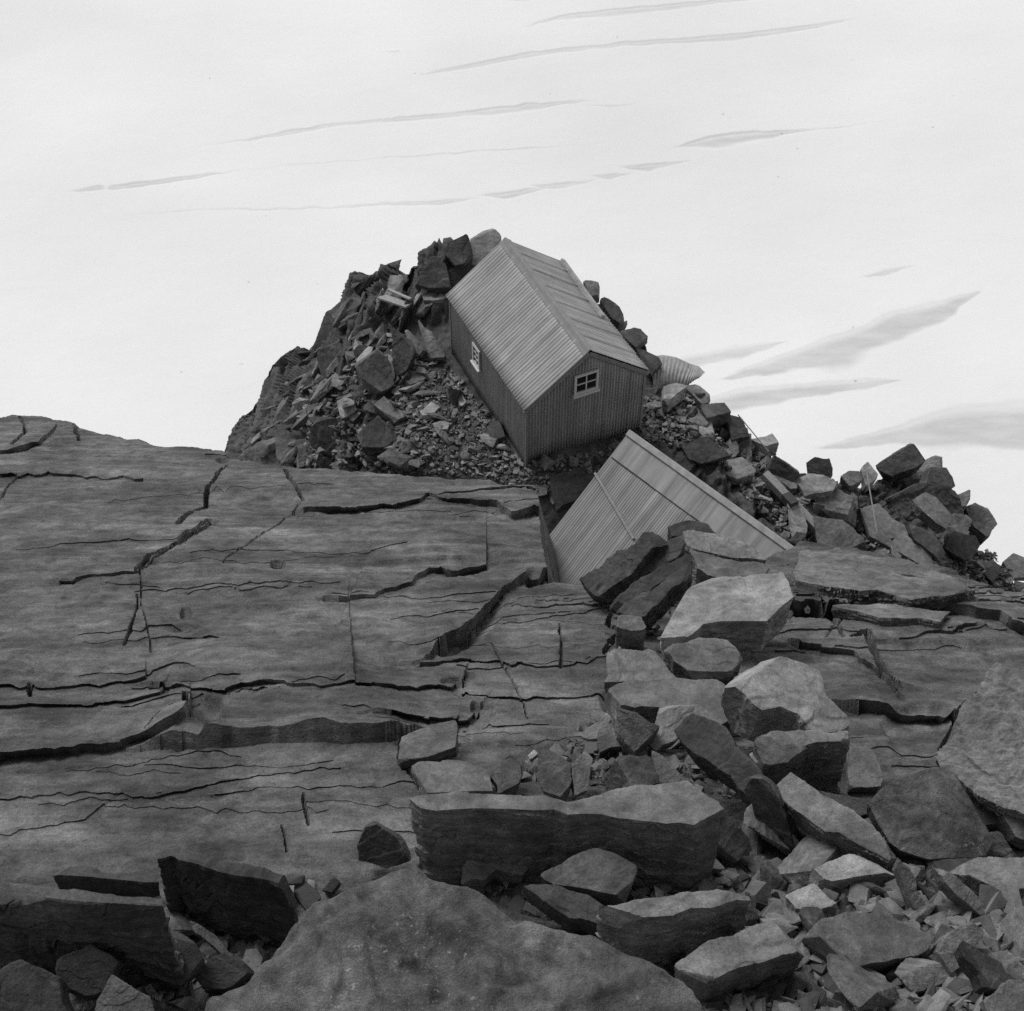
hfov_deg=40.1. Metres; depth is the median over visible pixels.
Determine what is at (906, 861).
stone
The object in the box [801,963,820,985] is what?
stone
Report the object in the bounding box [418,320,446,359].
boulder
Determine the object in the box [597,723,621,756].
boulder
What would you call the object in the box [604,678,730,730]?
boulder
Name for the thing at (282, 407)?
rock shard
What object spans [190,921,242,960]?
rock shard
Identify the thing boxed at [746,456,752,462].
rock shard
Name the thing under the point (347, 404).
stone
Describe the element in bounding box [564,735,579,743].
rock shard
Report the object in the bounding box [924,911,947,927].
stone
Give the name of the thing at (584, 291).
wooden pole
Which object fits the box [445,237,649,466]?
mountain hut
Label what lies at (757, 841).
stone
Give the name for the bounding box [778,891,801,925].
stone
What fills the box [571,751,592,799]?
boulder
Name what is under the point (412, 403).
gravel patch
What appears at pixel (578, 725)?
rock shard
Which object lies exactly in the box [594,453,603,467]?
stone
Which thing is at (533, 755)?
stone
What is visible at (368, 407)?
stone
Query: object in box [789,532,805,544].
stone
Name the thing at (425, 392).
rock shard
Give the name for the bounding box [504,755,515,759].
stone
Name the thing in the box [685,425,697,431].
stone
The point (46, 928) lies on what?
boulder
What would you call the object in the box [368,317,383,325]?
rock shard
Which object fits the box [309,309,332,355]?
stone
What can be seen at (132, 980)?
stone
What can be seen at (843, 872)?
boulder
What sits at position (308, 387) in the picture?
rock shard
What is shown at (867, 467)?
boulder
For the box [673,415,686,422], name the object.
stone
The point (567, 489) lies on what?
boulder
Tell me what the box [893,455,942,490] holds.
boulder
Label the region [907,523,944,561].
boulder
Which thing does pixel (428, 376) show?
stone
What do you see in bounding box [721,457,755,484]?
boulder
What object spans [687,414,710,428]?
stone
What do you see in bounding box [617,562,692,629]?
boulder
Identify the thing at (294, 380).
rock shard
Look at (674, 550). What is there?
boulder
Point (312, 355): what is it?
rock shard
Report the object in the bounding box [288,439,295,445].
stone
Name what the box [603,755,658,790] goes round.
boulder
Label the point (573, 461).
stone
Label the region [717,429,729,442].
stone
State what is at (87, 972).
boulder
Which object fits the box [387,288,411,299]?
wooden board
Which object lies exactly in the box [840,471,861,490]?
boulder
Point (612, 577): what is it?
boulder
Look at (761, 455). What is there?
stone
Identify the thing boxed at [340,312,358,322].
rock shard
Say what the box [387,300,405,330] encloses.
rock shard
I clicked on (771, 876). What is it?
stone
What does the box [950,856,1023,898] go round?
boulder
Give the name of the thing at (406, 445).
stone
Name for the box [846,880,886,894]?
rock shard
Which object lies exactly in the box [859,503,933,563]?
boulder
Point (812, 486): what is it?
boulder
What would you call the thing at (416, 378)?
boulder
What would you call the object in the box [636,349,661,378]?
boulder
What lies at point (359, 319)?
rock shard
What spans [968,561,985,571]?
stone
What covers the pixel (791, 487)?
boulder
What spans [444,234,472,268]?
boulder
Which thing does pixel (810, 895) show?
boulder
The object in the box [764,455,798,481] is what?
stone
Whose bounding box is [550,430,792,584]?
shed
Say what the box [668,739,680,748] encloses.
stone
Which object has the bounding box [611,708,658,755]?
boulder
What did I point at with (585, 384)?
window
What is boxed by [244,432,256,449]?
rock shard
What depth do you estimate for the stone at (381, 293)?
36.70 m
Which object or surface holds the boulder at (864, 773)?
on the bedrock ground at (220, 655)
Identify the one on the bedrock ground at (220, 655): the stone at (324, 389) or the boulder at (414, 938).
the boulder at (414, 938)
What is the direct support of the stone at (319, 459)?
on the knoll terrain at (288, 369)
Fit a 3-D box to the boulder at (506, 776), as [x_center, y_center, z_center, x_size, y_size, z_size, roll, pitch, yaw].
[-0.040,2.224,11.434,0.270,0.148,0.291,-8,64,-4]
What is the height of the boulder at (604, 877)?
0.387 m
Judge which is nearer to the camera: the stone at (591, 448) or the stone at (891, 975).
the stone at (891, 975)
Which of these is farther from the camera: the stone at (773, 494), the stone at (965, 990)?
the stone at (773, 494)
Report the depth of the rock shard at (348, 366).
36.34 m
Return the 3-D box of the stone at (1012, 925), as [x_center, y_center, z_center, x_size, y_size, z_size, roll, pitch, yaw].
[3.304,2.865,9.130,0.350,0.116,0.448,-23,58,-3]
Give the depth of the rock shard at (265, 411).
39.73 m
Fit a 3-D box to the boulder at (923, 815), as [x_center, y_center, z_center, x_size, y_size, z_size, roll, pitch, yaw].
[3.072,2.297,10.403,0.911,0.332,0.708,12,68,8]
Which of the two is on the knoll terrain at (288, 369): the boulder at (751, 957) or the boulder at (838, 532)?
the boulder at (838, 532)
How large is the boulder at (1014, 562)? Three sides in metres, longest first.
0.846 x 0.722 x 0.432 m
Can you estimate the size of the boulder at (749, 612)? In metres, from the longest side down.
1.486 x 0.820 x 0.527 m
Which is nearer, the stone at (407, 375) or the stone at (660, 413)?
the stone at (660, 413)
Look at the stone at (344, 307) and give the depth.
37.13 m
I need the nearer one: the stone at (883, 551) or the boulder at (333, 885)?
the boulder at (333, 885)
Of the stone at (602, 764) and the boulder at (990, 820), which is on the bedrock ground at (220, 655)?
the boulder at (990, 820)
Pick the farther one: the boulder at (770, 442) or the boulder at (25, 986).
the boulder at (770, 442)
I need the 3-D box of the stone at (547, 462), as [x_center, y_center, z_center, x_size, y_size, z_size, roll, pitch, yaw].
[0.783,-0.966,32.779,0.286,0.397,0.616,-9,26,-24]
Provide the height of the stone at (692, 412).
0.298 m
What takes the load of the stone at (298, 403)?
on the gravel patch at (412, 403)
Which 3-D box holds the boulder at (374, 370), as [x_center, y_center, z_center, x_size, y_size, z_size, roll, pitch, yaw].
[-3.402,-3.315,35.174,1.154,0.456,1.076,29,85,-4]
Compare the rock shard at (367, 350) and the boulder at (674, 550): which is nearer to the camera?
the boulder at (674, 550)
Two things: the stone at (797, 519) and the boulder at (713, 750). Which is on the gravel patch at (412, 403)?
the stone at (797, 519)
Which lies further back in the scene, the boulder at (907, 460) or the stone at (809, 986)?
the boulder at (907, 460)
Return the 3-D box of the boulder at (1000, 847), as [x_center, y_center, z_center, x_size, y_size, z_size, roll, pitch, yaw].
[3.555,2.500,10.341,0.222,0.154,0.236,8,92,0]
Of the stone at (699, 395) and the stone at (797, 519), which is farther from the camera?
the stone at (699, 395)
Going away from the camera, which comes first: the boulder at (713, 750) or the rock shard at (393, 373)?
the boulder at (713, 750)
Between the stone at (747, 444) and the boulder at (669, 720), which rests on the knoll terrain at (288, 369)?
the stone at (747, 444)
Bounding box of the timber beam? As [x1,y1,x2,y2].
[760,470,814,534]
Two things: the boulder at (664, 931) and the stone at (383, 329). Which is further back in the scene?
the stone at (383, 329)
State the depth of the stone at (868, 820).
10.39 m
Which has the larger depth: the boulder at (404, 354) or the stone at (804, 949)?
the boulder at (404, 354)
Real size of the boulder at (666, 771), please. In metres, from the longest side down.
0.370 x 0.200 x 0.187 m
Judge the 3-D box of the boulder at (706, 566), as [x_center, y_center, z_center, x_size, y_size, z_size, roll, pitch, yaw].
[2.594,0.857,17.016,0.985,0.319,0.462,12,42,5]
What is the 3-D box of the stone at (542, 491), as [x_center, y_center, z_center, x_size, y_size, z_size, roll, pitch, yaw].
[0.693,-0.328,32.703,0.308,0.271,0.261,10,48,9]
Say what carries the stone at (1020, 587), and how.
on the gravel patch at (412, 403)
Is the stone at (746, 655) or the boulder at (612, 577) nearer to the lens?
the stone at (746, 655)
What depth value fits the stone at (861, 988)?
8.39 m
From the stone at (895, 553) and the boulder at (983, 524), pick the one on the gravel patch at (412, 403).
the stone at (895, 553)
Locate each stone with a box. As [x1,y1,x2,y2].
[125,973,141,988]
[164,907,205,934]
[190,981,194,998]
[250,416,265,433]
[250,432,260,443]
[283,409,301,424]
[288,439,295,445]
[292,397,310,409]
[292,403,317,430]
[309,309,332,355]
[309,417,337,456]
[310,372,335,403]
[311,361,318,376]
[316,453,324,463]
[331,372,348,389]
[332,297,352,327]
[334,340,350,359]
[335,357,346,375]
[342,400,355,407]
[344,451,354,457]
[345,297,362,314]
[351,327,372,340]
[353,339,367,357]
[364,402,385,420]
[368,330,377,342]
[371,323,387,345]
[376,288,384,311]
[377,448,411,471]
[379,274,404,314]
[380,302,387,315]
[387,421,394,429]
[398,299,413,332]
[398,370,410,385]
[398,380,425,391]
[400,439,412,453]
[408,458,420,467]
[414,301,433,316]
[416,426,428,432]
[424,373,436,380]
[428,360,440,364]
[434,424,449,446]
[446,387,463,405]
[455,448,462,475]
[460,451,469,459]
[467,445,481,452]
[480,434,497,447]
[495,444,510,450]
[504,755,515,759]
[528,750,537,760]
[537,487,547,496]
[540,453,555,470]
[568,456,578,469]
[586,444,598,458]
[593,759,609,771]
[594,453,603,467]
[610,438,618,451]
[617,320,626,331]
[624,747,651,755]
[646,401,661,411]
[648,386,659,393]
[656,408,663,417]
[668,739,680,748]
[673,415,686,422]
[684,949,693,957]
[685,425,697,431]
[687,406,697,416]
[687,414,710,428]
[694,392,705,398]
[698,423,713,435]
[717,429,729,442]
[725,439,738,457]
[734,926,787,934]
[738,433,751,456]
[741,650,752,661]
[741,892,758,925]
[742,820,766,857]
[744,804,798,855]
[754,901,766,911]
[755,975,778,998]
[756,451,770,459]
[759,856,787,897]
[763,476,786,501]
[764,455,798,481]
[777,835,840,886]
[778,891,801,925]
[787,498,807,538]
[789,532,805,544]
[795,943,810,970]
[798,907,824,933]
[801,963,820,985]
[805,504,817,515]
[806,982,812,992]
[809,502,823,514]
[809,818,872,856]
[826,954,898,1010]
[837,893,849,913]
[872,548,888,554]
[886,944,932,982]
[887,861,925,883]
[890,545,901,558]
[894,957,956,994]
[899,858,926,869]
[902,899,936,924]
[919,866,926,886]
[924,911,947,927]
[925,857,978,896]
[926,877,940,892]
[945,513,971,534]
[946,925,997,944]
[955,950,1023,977]
[955,972,972,994]
[958,490,969,511]
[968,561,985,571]
[1000,906,1023,957]
[1000,941,1013,950]
[1003,966,1022,977]
[1014,581,1023,589]
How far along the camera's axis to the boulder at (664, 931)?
8.78 m
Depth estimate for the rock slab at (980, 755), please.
10.55 m
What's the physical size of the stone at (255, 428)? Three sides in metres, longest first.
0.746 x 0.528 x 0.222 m
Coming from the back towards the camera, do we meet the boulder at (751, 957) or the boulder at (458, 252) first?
the boulder at (458, 252)
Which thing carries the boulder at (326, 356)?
on the gravel patch at (412, 403)
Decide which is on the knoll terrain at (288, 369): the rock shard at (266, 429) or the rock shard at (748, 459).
the rock shard at (266, 429)
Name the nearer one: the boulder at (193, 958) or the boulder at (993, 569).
the boulder at (193, 958)
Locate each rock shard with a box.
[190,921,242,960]
[243,437,275,456]
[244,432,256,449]
[260,405,277,417]
[262,419,281,432]
[273,397,288,422]
[276,424,291,431]
[280,446,297,465]
[281,388,290,397]
[285,374,304,384]
[288,393,301,416]
[297,360,310,365]
[298,383,314,392]
[305,347,320,359]
[326,358,338,378]
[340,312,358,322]
[342,346,375,371]
[353,303,364,335]
[357,346,372,361]
[361,291,365,302]
[367,325,380,345]
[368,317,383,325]
[376,334,386,348]
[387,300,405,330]
[388,399,401,407]
[390,361,394,379]
[398,289,427,320]
[412,390,441,394]
[413,299,422,313]
[425,412,447,420]
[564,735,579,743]
[577,719,579,730]
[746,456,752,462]
[756,494,771,501]
[759,455,768,469]
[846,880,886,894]
[850,491,857,510]
[892,858,924,909]
[929,867,983,916]
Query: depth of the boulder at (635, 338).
35.10 m
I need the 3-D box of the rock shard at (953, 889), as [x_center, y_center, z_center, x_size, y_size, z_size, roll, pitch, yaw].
[3.009,2.612,9.487,0.475,0.139,0.112,40,66,-5]
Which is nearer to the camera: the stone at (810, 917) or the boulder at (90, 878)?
the stone at (810, 917)
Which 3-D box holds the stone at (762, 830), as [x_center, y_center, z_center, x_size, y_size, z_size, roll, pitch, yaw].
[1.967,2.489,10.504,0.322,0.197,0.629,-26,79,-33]
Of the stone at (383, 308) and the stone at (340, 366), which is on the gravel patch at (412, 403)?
the stone at (340, 366)
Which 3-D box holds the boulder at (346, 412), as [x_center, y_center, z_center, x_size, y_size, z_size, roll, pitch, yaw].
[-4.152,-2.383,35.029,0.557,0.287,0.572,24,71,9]
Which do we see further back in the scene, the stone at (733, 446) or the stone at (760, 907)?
the stone at (733, 446)
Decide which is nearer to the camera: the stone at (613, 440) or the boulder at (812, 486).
the stone at (613, 440)
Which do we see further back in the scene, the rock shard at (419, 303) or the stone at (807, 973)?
the rock shard at (419, 303)
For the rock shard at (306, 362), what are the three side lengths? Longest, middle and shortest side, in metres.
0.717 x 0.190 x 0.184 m
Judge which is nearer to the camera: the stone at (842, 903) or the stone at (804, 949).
the stone at (804, 949)
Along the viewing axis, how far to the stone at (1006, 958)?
8.95 m
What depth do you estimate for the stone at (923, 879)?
10.09 m
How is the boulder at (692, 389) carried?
on the knoll terrain at (288, 369)
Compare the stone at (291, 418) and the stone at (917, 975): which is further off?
the stone at (291, 418)
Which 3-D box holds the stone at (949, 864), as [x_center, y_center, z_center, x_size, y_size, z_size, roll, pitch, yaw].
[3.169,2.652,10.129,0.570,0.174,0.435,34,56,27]
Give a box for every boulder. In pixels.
[0,879,190,996]
[0,959,73,1010]
[53,866,159,897]
[55,944,123,1000]
[95,975,153,1010]
[143,928,204,985]
[157,847,298,947]
[195,953,253,994]
[205,866,703,1010]
[275,430,296,467]
[296,439,307,468]
[317,341,342,378]
[322,876,340,893]
[331,294,360,331]
[337,397,356,419]
[355,349,393,395]
[357,416,397,451]
[357,821,410,868]
[373,396,404,426]
[388,319,416,376]
[398,720,458,770]
[400,371,425,385]
[405,330,427,357]
[410,780,724,892]
[411,760,492,794]
[415,256,450,292]
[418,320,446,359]
[420,402,440,419]
[422,292,445,303]
[433,421,448,432]
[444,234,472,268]
[449,264,470,288]
[458,394,465,407]
[461,860,528,889]
[470,228,500,269]
[487,420,505,443]
[490,758,522,794]
[521,884,603,935]
[537,750,571,800]
[540,848,636,905]
[549,468,591,512]
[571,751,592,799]
[579,532,666,603]
[581,713,611,740]
[583,280,599,302]
[595,889,749,965]
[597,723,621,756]
[599,297,623,328]
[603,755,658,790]
[604,649,675,691]
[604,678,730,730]
[609,535,684,604]
[609,551,692,614]
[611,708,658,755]
[615,614,645,648]
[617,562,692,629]
[619,327,647,351]
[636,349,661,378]
[648,705,694,752]
[652,751,684,783]
[660,572,792,660]
[661,383,686,412]
[663,637,742,684]
[667,520,711,539]
[674,713,802,842]
[674,920,803,1001]
[682,437,730,465]
[682,530,766,563]
[685,384,709,408]
[689,550,768,583]
[700,403,730,427]
[716,814,751,862]
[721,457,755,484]
[721,656,848,741]
[722,446,733,454]
[723,415,748,443]
[743,774,794,848]
[750,729,849,794]
[751,433,778,455]
[773,475,796,492]
[777,772,896,869]
[785,883,836,913]
[796,473,836,499]
[802,911,935,973]
[806,457,832,477]
[807,854,894,899]
[813,487,856,527]
[813,516,864,549]
[817,790,868,818]
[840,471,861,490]
[845,747,883,792]
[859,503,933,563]
[860,462,877,492]
[867,767,991,862]
[876,443,924,482]
[884,483,963,533]
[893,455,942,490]
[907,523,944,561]
[910,492,950,532]
[919,467,954,487]
[925,922,983,973]
[942,531,979,561]
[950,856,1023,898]
[954,940,1017,996]
[964,503,996,544]
[971,799,998,831]
[979,979,1023,1010]
[983,560,1001,583]
[985,831,1011,856]
[995,814,1023,849]
[1000,553,1023,580]
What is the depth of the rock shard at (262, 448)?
39.03 m
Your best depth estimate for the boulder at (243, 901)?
9.30 m
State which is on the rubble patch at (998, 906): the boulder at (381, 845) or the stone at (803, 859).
the stone at (803, 859)
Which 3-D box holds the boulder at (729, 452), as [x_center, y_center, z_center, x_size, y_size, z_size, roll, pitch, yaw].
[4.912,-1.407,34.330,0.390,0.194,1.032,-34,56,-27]
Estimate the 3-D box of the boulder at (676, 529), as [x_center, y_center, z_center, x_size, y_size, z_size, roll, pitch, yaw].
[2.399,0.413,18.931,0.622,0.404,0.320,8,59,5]
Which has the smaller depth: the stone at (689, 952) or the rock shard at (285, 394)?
the stone at (689, 952)
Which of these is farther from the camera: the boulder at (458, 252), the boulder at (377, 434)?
the boulder at (458, 252)
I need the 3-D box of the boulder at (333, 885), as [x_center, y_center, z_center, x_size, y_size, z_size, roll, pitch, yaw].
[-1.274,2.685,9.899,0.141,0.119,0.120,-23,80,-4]
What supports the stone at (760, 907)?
on the rubble patch at (998, 906)
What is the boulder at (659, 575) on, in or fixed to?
on the bedrock ground at (220, 655)
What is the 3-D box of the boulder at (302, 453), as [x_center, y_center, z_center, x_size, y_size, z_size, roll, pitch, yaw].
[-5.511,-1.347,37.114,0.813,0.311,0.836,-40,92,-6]
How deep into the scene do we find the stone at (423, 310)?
36.03 m
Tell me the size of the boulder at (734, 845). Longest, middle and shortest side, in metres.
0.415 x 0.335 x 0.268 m
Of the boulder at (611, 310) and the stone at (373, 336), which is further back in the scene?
the stone at (373, 336)
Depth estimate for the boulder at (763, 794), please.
10.32 m
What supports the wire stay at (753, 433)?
attached to the boulder at (735, 427)
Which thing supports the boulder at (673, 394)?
on the gravel patch at (412, 403)
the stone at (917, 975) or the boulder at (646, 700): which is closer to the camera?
the stone at (917, 975)
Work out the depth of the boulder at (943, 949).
8.82 m
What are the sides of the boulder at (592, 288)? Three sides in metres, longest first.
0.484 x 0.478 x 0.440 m
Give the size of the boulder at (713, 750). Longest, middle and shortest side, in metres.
1.275 x 0.447 x 0.400 m
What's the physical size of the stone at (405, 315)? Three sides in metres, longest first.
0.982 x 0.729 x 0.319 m
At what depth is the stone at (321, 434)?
35.73 m
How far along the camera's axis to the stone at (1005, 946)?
9.14 m
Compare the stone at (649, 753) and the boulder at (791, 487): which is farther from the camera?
the boulder at (791, 487)
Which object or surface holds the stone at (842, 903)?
on the rubble patch at (998, 906)
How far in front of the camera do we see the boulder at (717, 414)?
34.41 m
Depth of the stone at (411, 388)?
34.88 m
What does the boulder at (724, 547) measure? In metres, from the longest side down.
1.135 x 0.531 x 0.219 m
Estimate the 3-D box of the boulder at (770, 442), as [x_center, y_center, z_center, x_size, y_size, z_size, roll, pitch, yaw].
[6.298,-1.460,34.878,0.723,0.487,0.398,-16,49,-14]
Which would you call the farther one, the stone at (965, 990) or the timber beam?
the timber beam
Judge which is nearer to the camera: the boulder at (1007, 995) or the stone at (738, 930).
the boulder at (1007, 995)
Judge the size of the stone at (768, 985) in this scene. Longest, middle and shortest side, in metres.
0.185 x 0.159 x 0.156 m
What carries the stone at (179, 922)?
on the rubble patch at (998, 906)
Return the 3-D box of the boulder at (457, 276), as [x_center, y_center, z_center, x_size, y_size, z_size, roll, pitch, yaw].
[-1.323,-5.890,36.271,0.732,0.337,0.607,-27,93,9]
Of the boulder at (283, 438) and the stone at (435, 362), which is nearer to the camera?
the stone at (435, 362)
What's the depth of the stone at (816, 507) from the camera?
33.80 m
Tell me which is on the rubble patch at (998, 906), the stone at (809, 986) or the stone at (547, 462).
the stone at (809, 986)
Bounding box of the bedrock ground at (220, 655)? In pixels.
[0,415,1023,1010]
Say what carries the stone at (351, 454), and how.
on the gravel patch at (412, 403)
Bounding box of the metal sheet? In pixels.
[652,355,704,389]
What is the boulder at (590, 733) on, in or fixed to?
on the rubble patch at (998, 906)
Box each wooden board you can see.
[378,294,411,308]
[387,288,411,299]
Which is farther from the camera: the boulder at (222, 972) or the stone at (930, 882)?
the stone at (930, 882)
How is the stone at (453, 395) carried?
on the gravel patch at (412, 403)
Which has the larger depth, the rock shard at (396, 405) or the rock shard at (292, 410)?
the rock shard at (292, 410)
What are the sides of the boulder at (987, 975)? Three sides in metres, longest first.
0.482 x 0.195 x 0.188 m
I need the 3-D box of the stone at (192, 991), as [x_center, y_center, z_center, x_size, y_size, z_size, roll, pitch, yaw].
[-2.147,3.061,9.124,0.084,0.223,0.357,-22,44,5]
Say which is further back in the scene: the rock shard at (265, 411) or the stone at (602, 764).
the rock shard at (265, 411)
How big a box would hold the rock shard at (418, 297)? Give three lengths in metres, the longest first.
1.301 x 0.306 x 0.151 m
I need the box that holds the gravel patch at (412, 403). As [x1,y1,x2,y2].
[297,333,1023,591]
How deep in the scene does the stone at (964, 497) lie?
35.59 m
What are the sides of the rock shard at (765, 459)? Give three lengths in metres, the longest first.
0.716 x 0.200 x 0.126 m
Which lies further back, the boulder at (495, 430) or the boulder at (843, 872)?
the boulder at (495, 430)
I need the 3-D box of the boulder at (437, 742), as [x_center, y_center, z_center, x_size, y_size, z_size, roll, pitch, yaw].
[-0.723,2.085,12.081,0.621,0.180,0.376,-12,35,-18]
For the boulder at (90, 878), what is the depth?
9.66 m
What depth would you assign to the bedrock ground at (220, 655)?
14.70 m
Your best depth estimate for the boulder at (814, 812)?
10.21 m
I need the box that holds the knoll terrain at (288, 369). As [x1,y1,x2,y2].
[224,237,1023,592]
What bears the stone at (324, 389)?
on the gravel patch at (412, 403)
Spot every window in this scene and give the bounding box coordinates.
[470,342,480,372]
[572,369,599,398]
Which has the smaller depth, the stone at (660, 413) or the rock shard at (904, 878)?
the rock shard at (904, 878)
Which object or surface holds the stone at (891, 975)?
on the rubble patch at (998, 906)
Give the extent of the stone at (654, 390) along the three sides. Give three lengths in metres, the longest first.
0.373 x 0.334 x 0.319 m
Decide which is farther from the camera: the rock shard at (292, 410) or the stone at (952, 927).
the rock shard at (292, 410)
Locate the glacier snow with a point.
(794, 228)
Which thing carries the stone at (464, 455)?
on the gravel patch at (412, 403)
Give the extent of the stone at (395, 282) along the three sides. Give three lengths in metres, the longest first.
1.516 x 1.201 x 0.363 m
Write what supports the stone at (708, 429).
on the gravel patch at (412, 403)
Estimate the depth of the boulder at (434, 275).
35.93 m
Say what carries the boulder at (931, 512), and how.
on the gravel patch at (412, 403)
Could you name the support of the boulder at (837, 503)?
on the knoll terrain at (288, 369)
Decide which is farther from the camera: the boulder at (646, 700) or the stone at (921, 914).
the boulder at (646, 700)
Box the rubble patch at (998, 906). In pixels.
[68,562,1023,1010]
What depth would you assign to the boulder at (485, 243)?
36.60 m
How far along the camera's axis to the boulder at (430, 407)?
34.38 m
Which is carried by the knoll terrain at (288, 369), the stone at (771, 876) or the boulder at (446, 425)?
the boulder at (446, 425)
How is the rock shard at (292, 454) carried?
on the knoll terrain at (288, 369)
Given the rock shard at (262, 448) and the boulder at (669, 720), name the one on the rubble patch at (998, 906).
the boulder at (669, 720)
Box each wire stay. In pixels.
[738,414,768,451]
[866,473,876,531]
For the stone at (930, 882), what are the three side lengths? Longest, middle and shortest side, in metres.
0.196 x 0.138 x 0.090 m
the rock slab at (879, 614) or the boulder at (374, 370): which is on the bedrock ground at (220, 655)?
the rock slab at (879, 614)
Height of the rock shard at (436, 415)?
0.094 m
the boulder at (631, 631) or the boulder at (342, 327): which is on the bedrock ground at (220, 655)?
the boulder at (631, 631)
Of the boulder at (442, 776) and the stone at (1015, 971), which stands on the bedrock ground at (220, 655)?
the boulder at (442, 776)
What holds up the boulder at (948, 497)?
on the gravel patch at (412, 403)
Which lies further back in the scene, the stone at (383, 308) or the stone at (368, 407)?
the stone at (383, 308)
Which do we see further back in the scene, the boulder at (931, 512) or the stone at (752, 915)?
the boulder at (931, 512)
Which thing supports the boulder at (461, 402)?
on the knoll terrain at (288, 369)
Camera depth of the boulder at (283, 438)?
37.64 m
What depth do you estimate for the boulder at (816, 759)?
10.93 m
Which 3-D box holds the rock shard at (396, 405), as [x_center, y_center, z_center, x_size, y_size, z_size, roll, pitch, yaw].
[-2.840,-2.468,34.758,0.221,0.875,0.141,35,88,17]
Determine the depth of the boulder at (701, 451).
33.20 m
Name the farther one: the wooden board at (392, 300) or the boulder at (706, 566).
the wooden board at (392, 300)
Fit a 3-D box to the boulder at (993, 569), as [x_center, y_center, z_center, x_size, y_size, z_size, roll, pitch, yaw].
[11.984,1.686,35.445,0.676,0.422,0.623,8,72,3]
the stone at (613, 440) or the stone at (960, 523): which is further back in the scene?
the stone at (960, 523)
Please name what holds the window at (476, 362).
in the mountain hut
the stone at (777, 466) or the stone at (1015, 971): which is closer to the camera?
the stone at (1015, 971)
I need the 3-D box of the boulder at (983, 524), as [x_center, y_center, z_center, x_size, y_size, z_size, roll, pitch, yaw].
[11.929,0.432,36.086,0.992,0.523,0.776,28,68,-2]
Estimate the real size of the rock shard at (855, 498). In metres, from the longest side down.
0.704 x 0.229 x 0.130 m
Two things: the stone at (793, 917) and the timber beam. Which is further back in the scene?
the timber beam
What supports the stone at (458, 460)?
on the gravel patch at (412, 403)
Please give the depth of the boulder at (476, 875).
9.94 m
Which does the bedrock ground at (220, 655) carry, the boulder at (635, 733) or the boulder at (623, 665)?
the boulder at (623, 665)
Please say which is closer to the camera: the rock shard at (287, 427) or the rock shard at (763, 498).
the rock shard at (763, 498)
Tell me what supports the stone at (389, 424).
on the gravel patch at (412, 403)
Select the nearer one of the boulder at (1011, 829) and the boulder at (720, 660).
the boulder at (1011, 829)
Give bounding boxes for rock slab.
[791,548,974,610]
[831,603,949,627]
[934,662,1023,819]
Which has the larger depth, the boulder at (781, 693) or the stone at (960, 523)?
the stone at (960, 523)
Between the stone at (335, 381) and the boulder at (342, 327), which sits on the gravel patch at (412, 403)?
the stone at (335, 381)
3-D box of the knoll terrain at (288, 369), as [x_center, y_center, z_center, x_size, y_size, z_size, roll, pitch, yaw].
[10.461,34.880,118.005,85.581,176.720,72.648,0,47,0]
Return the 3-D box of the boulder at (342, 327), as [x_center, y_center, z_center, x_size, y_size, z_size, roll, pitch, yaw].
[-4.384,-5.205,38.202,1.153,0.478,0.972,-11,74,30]
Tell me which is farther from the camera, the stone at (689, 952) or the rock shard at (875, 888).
the rock shard at (875, 888)
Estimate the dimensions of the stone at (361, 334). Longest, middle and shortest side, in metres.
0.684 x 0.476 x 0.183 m
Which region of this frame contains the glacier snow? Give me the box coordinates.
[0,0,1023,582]
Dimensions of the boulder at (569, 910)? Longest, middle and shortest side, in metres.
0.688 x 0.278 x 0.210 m
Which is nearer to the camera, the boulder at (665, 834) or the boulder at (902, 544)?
the boulder at (665, 834)
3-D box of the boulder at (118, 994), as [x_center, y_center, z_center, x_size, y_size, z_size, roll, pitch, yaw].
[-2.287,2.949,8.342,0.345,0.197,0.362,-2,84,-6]
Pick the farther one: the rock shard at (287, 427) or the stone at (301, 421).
the rock shard at (287, 427)
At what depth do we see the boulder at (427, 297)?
36.02 m
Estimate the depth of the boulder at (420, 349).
35.44 m
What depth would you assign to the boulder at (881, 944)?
8.85 m
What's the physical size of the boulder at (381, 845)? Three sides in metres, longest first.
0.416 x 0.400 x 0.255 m
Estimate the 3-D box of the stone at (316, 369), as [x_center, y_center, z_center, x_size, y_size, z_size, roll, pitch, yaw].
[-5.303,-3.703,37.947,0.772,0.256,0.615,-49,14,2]
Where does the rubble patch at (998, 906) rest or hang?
on the bedrock ground at (220, 655)
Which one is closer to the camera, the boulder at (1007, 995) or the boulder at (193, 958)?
the boulder at (1007, 995)
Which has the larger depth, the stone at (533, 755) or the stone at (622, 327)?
the stone at (622, 327)
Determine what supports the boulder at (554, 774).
on the bedrock ground at (220, 655)
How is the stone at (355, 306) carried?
on the stone at (344, 307)
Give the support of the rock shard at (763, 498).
on the gravel patch at (412, 403)
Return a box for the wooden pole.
[560,258,605,318]
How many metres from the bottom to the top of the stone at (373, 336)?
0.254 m
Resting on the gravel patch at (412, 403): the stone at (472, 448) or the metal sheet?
the stone at (472, 448)
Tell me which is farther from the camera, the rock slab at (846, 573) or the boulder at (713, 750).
the rock slab at (846, 573)
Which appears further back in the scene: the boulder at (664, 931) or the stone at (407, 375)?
the stone at (407, 375)
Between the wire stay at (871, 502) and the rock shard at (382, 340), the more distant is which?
the rock shard at (382, 340)
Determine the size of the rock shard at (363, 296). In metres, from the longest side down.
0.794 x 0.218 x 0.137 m
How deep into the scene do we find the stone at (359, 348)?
36.15 m
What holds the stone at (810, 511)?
on the gravel patch at (412, 403)
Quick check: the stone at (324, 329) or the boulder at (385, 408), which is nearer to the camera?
the boulder at (385, 408)

